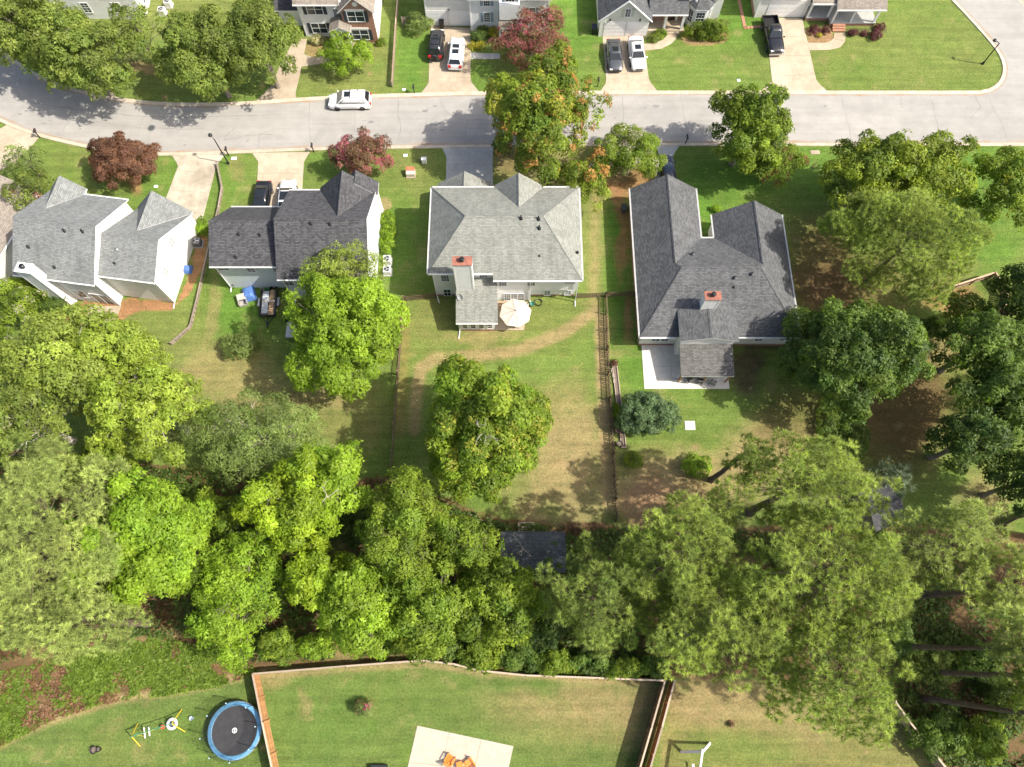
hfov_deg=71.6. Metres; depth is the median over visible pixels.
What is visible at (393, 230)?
shrub
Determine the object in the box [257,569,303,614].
undergrowth bush
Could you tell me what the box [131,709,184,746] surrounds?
swing set
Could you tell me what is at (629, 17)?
gabled garage house
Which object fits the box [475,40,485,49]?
shrub
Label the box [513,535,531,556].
bare branch
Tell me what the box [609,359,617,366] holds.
shrub
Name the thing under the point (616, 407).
shrub
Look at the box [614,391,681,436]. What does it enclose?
round shrub
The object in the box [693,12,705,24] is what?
window
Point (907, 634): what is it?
undergrowth bush
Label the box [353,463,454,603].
oak tree
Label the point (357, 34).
window
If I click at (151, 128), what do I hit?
manhole cover
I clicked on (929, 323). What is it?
shrub
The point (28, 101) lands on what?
road
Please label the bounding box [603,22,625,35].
garage door
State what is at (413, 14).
shrub
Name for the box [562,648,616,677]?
undergrowth bush
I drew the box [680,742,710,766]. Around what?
garden swing
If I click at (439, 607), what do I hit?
oak tree
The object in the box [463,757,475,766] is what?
garden chair
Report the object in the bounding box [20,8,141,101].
oak tree
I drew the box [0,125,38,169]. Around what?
driveway
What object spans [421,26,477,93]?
driveway
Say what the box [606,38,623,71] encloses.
sedan car
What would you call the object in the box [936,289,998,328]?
tree
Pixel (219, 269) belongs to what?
window
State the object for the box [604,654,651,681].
undergrowth bush
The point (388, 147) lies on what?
kerb
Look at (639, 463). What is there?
shrub
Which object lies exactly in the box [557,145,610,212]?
tree
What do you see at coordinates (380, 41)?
shrub
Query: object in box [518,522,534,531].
shed ramp
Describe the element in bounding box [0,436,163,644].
pine tree
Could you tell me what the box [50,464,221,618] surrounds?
maple tree
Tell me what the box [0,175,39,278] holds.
neighbour house
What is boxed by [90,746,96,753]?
garden tub
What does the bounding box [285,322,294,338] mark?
folding table
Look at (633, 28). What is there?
garage door
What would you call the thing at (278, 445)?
willow oak
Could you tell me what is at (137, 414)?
oak tree
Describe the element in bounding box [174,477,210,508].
undergrowth bush
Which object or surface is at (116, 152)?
plum tree
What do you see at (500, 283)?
window
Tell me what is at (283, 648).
undergrowth bush
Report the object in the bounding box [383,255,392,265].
air conditioner
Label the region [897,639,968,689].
undergrowth bush
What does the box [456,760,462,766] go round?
side table
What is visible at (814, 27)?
shrub
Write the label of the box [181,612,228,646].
undergrowth bush
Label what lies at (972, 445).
oak tree
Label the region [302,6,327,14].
window
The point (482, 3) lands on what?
window
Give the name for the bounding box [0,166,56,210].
crape myrtle
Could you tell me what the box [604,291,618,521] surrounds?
picket fence
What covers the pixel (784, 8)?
garage door
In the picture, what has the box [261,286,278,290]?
yard clutter
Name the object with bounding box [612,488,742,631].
pine tree
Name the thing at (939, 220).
pine tree
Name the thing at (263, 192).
sedan car
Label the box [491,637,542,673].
undergrowth bush
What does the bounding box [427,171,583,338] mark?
hip roofed house
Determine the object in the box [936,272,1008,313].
pen fence
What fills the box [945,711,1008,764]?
undergrowth bush
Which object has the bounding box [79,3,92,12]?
window
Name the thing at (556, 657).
undergrowth bush
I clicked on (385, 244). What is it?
shrub
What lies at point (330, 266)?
willow oak
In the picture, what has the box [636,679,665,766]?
board fence
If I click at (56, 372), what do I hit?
oak tree
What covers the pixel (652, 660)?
undergrowth bush
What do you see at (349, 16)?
window
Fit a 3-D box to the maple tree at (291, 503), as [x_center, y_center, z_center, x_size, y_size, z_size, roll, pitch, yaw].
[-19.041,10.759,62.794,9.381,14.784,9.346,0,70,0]
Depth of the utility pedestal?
83.50 m
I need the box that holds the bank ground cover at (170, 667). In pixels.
[0,636,257,746]
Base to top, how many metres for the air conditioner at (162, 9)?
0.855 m
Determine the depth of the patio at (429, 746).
62.67 m
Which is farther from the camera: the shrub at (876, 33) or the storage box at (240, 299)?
the shrub at (876, 33)
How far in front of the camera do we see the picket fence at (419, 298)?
77.29 m
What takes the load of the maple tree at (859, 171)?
on the ground at (554, 350)
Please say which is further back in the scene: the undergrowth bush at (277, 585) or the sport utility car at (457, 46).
the sport utility car at (457, 46)
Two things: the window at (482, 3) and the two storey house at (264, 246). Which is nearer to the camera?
the two storey house at (264, 246)
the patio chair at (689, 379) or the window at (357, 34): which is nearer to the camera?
the patio chair at (689, 379)
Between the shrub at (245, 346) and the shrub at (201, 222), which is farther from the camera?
the shrub at (201, 222)
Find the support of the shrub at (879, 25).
on the ground at (554, 350)
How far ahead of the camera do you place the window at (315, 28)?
89.41 m
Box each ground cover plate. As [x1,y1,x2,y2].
[685,421,695,429]
[810,150,819,153]
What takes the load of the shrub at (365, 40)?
on the ground at (554, 350)
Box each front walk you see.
[302,54,329,66]
[471,52,499,58]
[644,34,676,49]
[806,33,845,49]
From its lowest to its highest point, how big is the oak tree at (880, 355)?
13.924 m
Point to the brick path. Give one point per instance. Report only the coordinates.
(743, 18)
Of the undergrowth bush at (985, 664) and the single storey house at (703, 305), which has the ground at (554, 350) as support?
the single storey house at (703, 305)
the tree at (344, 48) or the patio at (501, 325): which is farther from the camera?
the tree at (344, 48)
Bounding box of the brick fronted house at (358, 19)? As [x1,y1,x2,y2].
[274,0,381,47]
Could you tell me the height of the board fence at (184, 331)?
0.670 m
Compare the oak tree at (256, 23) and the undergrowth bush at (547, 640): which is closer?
the undergrowth bush at (547, 640)
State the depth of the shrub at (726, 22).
89.47 m
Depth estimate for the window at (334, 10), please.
87.16 m
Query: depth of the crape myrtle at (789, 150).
79.11 m
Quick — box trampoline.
[199,700,261,762]
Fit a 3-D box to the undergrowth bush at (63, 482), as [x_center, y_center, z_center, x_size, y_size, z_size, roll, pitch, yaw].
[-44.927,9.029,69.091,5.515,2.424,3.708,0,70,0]
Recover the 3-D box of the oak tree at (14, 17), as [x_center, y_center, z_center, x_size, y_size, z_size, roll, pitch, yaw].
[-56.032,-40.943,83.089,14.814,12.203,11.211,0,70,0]
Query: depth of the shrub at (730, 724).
63.17 m
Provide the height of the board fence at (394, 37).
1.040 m
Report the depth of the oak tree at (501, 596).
59.07 m
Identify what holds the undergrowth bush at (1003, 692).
on the ground at (554, 350)
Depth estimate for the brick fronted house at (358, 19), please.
87.50 m
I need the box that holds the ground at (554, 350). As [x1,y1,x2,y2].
[0,0,1023,766]
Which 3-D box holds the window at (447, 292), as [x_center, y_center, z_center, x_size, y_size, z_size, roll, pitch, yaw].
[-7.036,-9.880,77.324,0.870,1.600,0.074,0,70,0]
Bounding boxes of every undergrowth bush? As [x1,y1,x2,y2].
[28,460,80,495]
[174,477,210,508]
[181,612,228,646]
[255,625,302,667]
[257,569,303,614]
[295,629,339,662]
[329,503,367,550]
[377,623,404,654]
[417,637,463,664]
[455,638,501,675]
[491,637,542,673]
[518,614,566,654]
[532,648,578,677]
[535,540,570,582]
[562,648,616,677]
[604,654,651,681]
[639,650,670,680]
[879,615,921,662]
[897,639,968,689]
[903,711,968,762]
[942,641,1004,687]
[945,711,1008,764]
[983,677,1023,724]
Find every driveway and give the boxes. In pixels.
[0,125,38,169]
[166,154,224,227]
[252,152,309,205]
[257,39,306,100]
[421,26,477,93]
[442,148,492,182]
[601,36,656,91]
[655,146,678,178]
[762,18,826,90]
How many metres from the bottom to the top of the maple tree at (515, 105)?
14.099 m
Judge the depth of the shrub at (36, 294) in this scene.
76.01 m
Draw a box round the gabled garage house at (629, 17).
[596,0,723,35]
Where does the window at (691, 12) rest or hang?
in the gabled garage house at (629, 17)
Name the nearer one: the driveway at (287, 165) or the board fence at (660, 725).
the board fence at (660, 725)
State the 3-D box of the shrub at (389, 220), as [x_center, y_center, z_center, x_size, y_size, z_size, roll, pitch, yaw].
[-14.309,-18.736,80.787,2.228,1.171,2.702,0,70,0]
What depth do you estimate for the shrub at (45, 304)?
75.49 m
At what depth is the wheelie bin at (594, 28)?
89.90 m
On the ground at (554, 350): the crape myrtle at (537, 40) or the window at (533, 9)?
the crape myrtle at (537, 40)
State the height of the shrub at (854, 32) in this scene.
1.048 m
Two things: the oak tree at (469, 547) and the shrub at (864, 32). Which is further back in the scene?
the shrub at (864, 32)
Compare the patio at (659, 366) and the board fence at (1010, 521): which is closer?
the board fence at (1010, 521)
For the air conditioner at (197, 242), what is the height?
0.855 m
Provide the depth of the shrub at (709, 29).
89.16 m
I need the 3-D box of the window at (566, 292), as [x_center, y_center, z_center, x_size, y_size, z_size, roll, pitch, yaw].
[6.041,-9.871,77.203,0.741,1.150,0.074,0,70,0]
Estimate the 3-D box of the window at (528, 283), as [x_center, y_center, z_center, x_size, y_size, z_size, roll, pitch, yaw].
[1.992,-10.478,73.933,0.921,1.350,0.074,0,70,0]
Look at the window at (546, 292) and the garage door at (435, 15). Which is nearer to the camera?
the window at (546, 292)
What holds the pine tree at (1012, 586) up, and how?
on the ground at (554, 350)
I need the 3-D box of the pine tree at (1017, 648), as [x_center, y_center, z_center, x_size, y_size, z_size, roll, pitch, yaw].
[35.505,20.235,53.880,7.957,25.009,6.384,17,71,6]
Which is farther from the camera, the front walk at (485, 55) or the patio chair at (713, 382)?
the front walk at (485, 55)
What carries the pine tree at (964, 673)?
on the ground at (554, 350)
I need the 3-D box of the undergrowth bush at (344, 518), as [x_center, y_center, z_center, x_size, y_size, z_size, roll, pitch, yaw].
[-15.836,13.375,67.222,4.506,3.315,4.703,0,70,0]
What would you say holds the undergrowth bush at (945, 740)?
on the ground at (554, 350)
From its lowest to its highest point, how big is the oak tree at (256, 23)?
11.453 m
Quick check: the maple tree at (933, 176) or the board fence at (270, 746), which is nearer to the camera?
the board fence at (270, 746)
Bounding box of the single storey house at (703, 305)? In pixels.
[629,174,799,382]
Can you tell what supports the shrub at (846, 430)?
on the ground at (554, 350)
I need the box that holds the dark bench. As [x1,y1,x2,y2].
[371,764,387,766]
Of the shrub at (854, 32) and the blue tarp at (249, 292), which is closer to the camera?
the blue tarp at (249, 292)
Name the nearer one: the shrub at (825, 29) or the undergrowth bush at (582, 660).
the undergrowth bush at (582, 660)
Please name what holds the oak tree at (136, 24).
on the ground at (554, 350)
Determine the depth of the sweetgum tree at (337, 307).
65.41 m
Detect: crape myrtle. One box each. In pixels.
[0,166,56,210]
[0,275,48,351]
[325,126,394,175]
[485,4,569,72]
[593,122,668,179]
[745,142,809,188]
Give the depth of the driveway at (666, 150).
84.58 m
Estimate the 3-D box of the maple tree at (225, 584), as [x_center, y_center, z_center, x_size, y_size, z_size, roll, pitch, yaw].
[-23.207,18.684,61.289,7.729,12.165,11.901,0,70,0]
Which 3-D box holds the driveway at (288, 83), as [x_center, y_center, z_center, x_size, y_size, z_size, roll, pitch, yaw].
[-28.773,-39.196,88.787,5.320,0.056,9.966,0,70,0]
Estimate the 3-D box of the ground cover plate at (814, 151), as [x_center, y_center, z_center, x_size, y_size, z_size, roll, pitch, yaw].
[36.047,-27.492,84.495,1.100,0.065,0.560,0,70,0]
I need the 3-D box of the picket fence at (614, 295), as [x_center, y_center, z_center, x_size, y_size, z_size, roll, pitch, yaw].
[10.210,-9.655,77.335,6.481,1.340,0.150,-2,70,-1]
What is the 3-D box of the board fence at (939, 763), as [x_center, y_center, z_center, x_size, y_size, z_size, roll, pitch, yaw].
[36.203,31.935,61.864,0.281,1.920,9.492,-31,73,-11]
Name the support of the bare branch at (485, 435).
attached to the sweetgum tree at (498, 400)
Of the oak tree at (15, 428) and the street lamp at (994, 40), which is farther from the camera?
the street lamp at (994, 40)
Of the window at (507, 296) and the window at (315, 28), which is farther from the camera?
the window at (315, 28)
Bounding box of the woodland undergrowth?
[0,452,1023,766]
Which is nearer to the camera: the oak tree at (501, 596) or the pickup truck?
the oak tree at (501, 596)
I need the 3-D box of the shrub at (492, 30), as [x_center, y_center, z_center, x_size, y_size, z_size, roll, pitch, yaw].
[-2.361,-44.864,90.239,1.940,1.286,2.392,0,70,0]
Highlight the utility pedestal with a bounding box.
[420,157,426,163]
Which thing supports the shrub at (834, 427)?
on the ground at (554, 350)
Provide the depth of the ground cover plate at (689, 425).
72.87 m
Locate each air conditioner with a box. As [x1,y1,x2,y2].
[157,6,167,16]
[163,0,173,8]
[192,238,203,247]
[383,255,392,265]
[383,266,392,275]
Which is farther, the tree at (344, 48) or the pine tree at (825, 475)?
the tree at (344, 48)
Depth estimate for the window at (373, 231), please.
76.47 m
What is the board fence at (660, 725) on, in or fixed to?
on the ground at (554, 350)
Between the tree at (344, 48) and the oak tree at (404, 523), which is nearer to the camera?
the oak tree at (404, 523)
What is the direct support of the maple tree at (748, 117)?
on the ground at (554, 350)
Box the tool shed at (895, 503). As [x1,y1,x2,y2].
[849,484,905,531]
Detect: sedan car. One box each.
[250,180,272,205]
[277,180,297,205]
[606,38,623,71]
[627,36,647,70]
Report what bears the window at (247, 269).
in the two storey house at (264, 246)
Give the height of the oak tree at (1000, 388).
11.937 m
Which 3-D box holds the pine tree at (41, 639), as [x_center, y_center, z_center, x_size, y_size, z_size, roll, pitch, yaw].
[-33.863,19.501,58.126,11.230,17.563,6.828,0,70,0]
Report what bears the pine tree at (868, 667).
on the ground at (554, 350)
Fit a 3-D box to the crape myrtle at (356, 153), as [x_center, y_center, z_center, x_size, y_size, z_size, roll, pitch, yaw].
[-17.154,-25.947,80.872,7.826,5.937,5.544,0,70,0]
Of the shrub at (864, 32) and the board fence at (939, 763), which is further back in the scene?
the shrub at (864, 32)
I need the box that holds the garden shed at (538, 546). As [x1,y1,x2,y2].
[500,532,565,571]
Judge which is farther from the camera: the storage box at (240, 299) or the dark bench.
the storage box at (240, 299)
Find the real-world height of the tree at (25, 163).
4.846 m
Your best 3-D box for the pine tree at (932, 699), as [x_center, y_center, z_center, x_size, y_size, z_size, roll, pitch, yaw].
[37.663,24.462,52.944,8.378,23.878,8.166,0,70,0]
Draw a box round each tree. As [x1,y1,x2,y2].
[0,0,90,74]
[0,301,166,414]
[0,383,83,469]
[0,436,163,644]
[0,578,153,665]
[1,143,47,177]
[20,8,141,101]
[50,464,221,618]
[51,436,138,486]
[63,308,174,383]
[83,350,216,466]
[86,130,162,189]
[108,1,167,71]
[150,3,256,101]
[184,528,285,673]
[193,485,245,547]
[210,0,303,88]
[230,441,343,555]
[280,540,349,612]
[282,269,410,402]
[284,438,373,517]
[314,550,408,661]
[316,30,373,76]
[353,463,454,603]
[392,552,493,666]
[423,352,554,505]
[427,511,505,571]
[452,553,549,655]
[482,38,590,186]
[533,530,650,661]
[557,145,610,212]
[565,74,612,131]
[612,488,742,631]
[641,567,792,694]
[705,426,904,536]
[706,80,795,179]
[708,430,773,483]
[730,501,926,642]
[754,597,915,750]
[775,296,936,425]
[816,187,995,307]
[818,128,918,225]
[856,498,1014,605]
[869,128,980,207]
[896,600,1023,687]
[915,523,1023,653]
[920,659,1023,725]
[922,406,1017,475]
[927,654,1023,702]
[928,308,1023,381]
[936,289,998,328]
[945,357,1023,444]
[957,145,1023,232]
[970,261,1023,333]
[979,444,1023,517]
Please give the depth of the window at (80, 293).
76.10 m
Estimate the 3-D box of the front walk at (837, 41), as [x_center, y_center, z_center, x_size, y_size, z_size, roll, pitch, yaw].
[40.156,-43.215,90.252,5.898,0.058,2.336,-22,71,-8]
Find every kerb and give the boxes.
[0,0,1005,105]
[0,118,1023,155]
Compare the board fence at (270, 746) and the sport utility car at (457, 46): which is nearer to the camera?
the board fence at (270, 746)
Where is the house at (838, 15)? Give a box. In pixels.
[751,0,887,31]
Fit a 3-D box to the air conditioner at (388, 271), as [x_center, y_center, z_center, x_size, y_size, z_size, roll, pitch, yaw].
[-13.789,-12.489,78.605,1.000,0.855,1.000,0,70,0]
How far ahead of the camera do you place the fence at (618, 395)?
73.96 m
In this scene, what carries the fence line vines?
attached to the board fence at (399, 662)
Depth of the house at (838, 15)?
90.73 m
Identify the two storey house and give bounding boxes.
[12,176,197,308]
[208,170,382,302]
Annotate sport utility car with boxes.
[428,29,444,59]
[447,37,465,69]
[658,154,676,178]
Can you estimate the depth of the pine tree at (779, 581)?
51.79 m
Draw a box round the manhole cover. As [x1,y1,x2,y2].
[147,125,154,130]
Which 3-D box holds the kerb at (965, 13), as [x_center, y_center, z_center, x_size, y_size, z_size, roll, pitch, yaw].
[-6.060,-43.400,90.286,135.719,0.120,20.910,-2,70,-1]
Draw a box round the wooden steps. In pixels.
[498,301,507,309]
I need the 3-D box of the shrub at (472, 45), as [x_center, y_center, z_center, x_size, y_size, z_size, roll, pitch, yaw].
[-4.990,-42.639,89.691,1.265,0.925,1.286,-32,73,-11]
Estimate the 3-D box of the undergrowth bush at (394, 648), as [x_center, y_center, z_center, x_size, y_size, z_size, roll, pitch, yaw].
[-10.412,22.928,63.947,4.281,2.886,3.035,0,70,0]
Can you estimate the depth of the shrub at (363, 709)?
62.61 m
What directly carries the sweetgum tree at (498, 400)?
on the ground at (554, 350)
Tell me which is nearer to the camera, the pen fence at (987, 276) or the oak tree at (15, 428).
the oak tree at (15, 428)
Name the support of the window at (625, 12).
in the gabled garage house at (629, 17)
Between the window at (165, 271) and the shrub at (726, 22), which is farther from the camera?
the shrub at (726, 22)
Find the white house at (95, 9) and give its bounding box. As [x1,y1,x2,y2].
[49,0,149,18]
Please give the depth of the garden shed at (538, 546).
65.67 m
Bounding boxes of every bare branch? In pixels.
[475,417,499,444]
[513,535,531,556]
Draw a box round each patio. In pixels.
[87,306,120,326]
[408,726,512,766]
[496,302,527,329]
[641,345,729,388]
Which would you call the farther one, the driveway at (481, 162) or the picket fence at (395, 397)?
the driveway at (481, 162)
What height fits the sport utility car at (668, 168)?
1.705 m
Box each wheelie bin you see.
[439,19,443,28]
[591,24,596,34]
[621,204,626,213]
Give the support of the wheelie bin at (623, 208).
on the ground at (554, 350)
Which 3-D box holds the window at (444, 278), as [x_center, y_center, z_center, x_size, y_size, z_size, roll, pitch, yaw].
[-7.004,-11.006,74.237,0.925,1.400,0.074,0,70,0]
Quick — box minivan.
[328,89,371,110]
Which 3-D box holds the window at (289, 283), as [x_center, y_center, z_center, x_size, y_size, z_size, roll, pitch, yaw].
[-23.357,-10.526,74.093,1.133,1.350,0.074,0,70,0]
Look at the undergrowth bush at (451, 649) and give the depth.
63.07 m
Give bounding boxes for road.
[0,0,1023,152]
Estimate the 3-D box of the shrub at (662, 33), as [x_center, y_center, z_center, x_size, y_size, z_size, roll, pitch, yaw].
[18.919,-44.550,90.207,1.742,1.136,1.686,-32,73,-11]
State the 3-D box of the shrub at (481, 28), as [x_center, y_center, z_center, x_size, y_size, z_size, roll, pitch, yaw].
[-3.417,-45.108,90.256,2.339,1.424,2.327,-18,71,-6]
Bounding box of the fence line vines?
[448,651,668,678]
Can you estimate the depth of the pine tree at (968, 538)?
53.78 m
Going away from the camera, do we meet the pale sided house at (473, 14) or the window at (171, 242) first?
the window at (171, 242)
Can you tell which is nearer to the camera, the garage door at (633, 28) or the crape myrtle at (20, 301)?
the crape myrtle at (20, 301)
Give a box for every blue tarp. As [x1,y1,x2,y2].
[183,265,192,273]
[242,286,256,302]
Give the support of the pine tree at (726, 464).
on the ground at (554, 350)
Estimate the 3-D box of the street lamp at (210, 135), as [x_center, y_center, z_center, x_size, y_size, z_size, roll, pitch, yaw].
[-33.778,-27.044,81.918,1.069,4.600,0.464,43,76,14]
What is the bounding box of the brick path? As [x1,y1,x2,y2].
[738,0,760,28]
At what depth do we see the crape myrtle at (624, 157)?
79.15 m
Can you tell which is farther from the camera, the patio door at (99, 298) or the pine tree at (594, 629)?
the patio door at (99, 298)
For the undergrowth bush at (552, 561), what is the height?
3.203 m
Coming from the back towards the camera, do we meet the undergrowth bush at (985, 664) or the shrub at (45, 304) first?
the shrub at (45, 304)
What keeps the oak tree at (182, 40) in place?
on the ground at (554, 350)
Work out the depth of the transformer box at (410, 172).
82.76 m
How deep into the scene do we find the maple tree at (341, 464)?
60.56 m
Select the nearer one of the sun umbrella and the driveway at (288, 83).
the sun umbrella
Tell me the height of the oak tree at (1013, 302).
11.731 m
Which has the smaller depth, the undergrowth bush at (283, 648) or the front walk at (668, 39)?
the undergrowth bush at (283, 648)
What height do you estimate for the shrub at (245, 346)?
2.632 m
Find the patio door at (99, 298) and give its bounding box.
[88,293,116,304]
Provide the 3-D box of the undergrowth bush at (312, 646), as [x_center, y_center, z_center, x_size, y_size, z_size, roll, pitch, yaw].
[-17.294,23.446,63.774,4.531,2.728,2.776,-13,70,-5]
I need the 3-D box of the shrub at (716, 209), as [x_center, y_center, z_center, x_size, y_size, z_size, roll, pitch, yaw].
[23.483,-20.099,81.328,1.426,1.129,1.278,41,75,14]
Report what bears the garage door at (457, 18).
in the pale sided house at (473, 14)
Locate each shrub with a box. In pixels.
[23,284,50,306]
[34,295,68,316]
[195,215,208,236]
[220,327,260,360]
[309,34,325,45]
[354,697,376,716]
[358,38,370,48]
[375,37,387,46]
[378,235,395,254]
[379,224,396,238]
[380,209,395,229]
[404,9,434,35]
[467,41,475,50]
[469,29,486,41]
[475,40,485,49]
[477,25,490,36]
[486,26,498,37]
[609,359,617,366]
[611,402,620,417]
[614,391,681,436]
[623,451,643,469]
[648,33,661,43]
[655,28,667,39]
[680,18,729,41]
[681,451,712,478]
[702,18,730,33]
[709,204,721,212]
[727,720,734,726]
[808,24,821,34]
[814,398,840,442]
[821,25,830,33]
[832,418,871,460]
[847,28,858,36]
[859,29,867,36]
[866,457,918,498]
[869,28,882,41]
[874,22,886,30]
[920,315,942,339]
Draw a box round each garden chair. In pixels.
[443,753,455,766]
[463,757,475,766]
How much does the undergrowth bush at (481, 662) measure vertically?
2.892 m
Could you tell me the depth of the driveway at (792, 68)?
89.10 m
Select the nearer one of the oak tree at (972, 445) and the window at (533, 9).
the oak tree at (972, 445)
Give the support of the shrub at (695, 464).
on the ground at (554, 350)
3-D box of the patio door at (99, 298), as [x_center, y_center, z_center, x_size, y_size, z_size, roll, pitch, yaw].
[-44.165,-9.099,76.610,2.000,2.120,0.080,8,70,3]
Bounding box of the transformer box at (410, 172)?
[406,167,415,178]
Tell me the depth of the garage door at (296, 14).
89.99 m
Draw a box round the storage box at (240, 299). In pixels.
[236,293,247,306]
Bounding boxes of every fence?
[169,161,222,344]
[252,660,665,681]
[252,672,278,766]
[388,295,404,474]
[391,0,398,86]
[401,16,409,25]
[404,293,436,300]
[576,291,635,298]
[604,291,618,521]
[612,366,626,447]
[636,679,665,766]
[646,678,675,766]
[889,700,945,766]
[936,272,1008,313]
[995,513,1023,528]
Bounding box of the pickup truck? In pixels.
[761,14,784,55]
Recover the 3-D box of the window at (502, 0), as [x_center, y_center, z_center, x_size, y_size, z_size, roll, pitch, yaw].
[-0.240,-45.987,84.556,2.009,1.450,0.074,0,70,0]
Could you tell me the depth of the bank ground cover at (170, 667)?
64.46 m
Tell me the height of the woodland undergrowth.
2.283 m
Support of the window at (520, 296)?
in the hip roofed house at (518, 236)
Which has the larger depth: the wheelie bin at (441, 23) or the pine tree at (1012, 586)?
the wheelie bin at (441, 23)
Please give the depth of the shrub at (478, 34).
89.48 m
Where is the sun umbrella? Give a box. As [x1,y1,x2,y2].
[500,299,530,327]
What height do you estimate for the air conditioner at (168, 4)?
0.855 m
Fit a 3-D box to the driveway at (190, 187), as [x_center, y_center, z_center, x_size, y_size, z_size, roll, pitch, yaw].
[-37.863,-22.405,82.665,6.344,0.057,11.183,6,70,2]
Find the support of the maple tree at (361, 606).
on the ground at (554, 350)
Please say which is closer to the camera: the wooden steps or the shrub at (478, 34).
the wooden steps
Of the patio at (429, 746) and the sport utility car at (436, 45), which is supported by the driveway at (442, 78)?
the sport utility car at (436, 45)
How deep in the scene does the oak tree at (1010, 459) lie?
64.87 m
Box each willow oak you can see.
[175,385,329,490]
[298,239,387,290]
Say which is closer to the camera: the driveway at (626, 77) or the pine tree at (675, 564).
the pine tree at (675, 564)
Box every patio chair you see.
[686,377,694,383]
[696,377,703,384]
[709,378,716,386]
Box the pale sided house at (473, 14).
[424,0,552,41]
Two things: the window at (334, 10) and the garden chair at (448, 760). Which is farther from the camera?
the window at (334, 10)
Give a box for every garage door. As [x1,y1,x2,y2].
[281,12,302,24]
[427,11,447,25]
[449,11,469,25]
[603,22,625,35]
[625,22,648,35]
[765,0,808,16]
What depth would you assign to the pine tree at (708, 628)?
52.17 m
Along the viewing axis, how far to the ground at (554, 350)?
73.67 m
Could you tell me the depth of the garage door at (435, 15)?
89.84 m
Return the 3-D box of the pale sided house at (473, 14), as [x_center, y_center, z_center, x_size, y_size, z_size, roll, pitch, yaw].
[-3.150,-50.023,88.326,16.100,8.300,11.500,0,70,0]
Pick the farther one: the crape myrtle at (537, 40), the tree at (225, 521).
the crape myrtle at (537, 40)
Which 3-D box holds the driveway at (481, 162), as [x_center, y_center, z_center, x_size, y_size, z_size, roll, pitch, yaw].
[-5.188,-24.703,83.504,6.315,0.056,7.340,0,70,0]
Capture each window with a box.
[72,290,89,297]
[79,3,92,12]
[161,266,169,277]
[168,235,175,249]
[217,268,230,270]
[245,268,256,271]
[282,281,294,285]
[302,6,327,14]
[306,23,328,33]
[332,9,339,16]
[342,11,368,21]
[350,29,373,39]
[371,224,374,238]
[440,275,449,281]
[443,289,451,295]
[480,1,492,5]
[480,12,493,21]
[498,282,506,285]
[502,0,517,1]
[504,293,510,300]
[511,293,516,299]
[517,293,523,300]
[525,7,538,16]
[527,282,535,285]
[544,290,550,295]
[564,290,570,294]
[621,9,634,16]
[686,7,693,22]
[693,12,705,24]
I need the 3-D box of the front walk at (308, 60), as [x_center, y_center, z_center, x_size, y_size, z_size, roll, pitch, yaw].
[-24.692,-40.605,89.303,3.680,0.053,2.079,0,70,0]
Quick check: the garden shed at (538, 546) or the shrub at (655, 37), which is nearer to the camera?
the garden shed at (538, 546)
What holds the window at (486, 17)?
in the pale sided house at (473, 14)
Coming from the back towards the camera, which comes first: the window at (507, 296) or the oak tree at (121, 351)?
the window at (507, 296)
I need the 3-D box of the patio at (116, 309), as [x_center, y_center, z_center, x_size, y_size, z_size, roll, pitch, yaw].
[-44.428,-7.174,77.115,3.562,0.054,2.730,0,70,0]
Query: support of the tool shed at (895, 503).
on the ground at (554, 350)
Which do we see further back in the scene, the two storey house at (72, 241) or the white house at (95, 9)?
the white house at (95, 9)
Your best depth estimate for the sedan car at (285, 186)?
81.58 m
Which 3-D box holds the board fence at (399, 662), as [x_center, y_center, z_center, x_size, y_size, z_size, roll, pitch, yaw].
[-4.734,25.771,64.111,36.718,1.920,1.544,1,70,0]
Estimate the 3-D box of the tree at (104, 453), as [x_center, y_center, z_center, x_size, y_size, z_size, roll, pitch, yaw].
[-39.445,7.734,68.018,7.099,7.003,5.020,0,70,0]
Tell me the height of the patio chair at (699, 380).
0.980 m
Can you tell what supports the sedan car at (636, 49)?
on the driveway at (626, 77)
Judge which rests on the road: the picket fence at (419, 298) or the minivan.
the minivan
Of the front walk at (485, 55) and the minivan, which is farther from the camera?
the front walk at (485, 55)
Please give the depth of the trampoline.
62.42 m
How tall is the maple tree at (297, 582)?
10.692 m
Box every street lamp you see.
[208,133,229,164]
[981,38,999,64]
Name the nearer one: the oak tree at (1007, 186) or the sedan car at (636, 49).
the oak tree at (1007, 186)
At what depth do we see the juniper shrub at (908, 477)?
68.37 m
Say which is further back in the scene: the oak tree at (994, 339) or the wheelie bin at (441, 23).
the wheelie bin at (441, 23)
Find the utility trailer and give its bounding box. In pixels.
[257,290,280,327]
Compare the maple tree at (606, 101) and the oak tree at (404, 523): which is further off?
the maple tree at (606, 101)
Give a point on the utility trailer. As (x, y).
(269, 302)
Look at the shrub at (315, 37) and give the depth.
89.55 m
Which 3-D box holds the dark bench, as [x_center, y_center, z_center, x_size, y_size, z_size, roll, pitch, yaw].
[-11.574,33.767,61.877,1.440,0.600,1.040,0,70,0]
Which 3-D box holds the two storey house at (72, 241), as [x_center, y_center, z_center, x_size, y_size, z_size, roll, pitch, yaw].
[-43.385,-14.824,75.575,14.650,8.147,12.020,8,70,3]
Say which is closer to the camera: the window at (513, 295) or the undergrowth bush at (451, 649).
the undergrowth bush at (451, 649)

